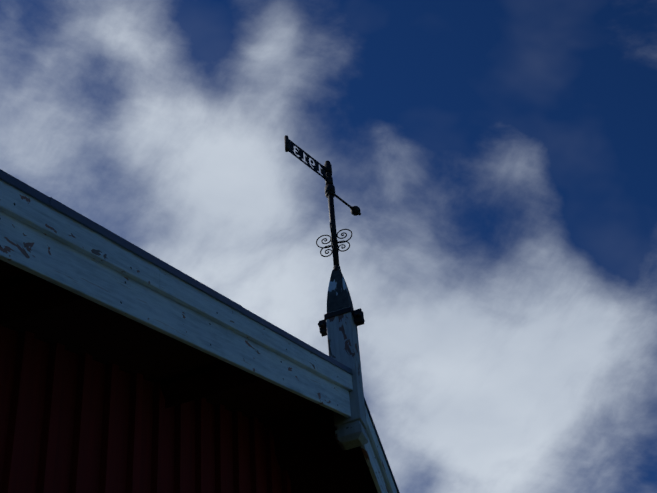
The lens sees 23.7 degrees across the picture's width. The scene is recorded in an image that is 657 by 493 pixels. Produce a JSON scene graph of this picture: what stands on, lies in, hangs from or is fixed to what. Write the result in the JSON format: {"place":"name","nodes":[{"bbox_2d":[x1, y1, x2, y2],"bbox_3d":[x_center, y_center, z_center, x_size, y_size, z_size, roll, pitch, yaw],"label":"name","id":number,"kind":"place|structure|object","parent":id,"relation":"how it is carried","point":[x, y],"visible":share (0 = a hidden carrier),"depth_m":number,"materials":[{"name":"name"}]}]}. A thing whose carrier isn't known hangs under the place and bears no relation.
{"place":"outdoors","nodes":[
{"label":"outdoors","id":0,"kind":"place"},
{"bbox_2d":[0,324,290,492],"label":"barn walls","id":1,"kind":"structure","parent":0,"point":[71,422],"depth_m":4.69,"materials":[{"name":"red wood"}]},
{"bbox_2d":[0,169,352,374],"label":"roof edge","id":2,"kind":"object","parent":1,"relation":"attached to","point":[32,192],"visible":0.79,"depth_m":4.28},
{"bbox_2d":[0,260,377,492],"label":"barn roof","id":3,"kind":"structure","parent":1,"relation":"on","point":[312,456],"depth_m":5.56,"materials":[{"name":"wood"}]},
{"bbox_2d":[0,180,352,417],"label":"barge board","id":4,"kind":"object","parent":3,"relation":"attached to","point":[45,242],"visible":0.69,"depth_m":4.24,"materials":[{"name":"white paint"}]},
{"bbox_2d":[361,406,397,492],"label":"barge board","id":5,"kind":"object","parent":3,"relation":"attached to","point":[376,462],"depth_m":6.26,"materials":[{"name":"white paint"}]},
{"bbox_2d":[326,307,367,449],"bbox_3d":[0.072,0.526,6.275,0.110,0.685,0.077,-17,-47,12],"label":"finial post","id":6,"kind":"object","parent":1,"relation":"attached to","point":[343,348],"visible":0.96,"depth_m":6.24,"materials":[{"name":"white wood"}]},
{"bbox_2d":[316,161,360,270],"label":"weather vane pole scrolls","id":7,"kind":"object","parent":6,"relation":"on","point":[330,194],"visible":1,"depth_m":6.92,"materials":[{"name":"metal"}]},
{"bbox_2d":[284,135,326,180],"bbox_3d":[-0.102,-0.397,7.077,0.019,0.099,0.274,-34,-53,25],"label":"weather vane flag","id":8,"kind":"object","parent":7,"relation":"attached to","point":[289,145],"visible":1,"depth_m":7.06,"materials":[{"name":"metal"}]},
{"bbox_2d":[327,268,353,312],"bbox_3d":[0.044,0.197,6.617,0.099,0.265,0.070,-17,-47,12],"label":"spire tip","id":9,"kind":"object","parent":6,"relation":"on","point":[338,296],"visible":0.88,"depth_m":6.57,"materials":[{"name":"wood"}]},
{"bbox_2d":[318,306,364,336],"bbox_3d":[0.054,0.316,6.493,0.188,0.066,0.087,-17,-47,12],"label":"metal bracket","id":10,"kind":"object","parent":6,"relation":"attached to","point":[358,316],"visible":0.83,"depth_m":6.48,"materials":[{"name":"black metal"}]},
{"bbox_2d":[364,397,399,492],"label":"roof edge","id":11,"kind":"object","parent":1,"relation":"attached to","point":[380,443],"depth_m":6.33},
{"bbox_2d":[0,0,656,492],"label":"sky","id":12,"kind":"structure","parent":0,"point":[497,159],"materials":[{"name":"blue"}]}
]}

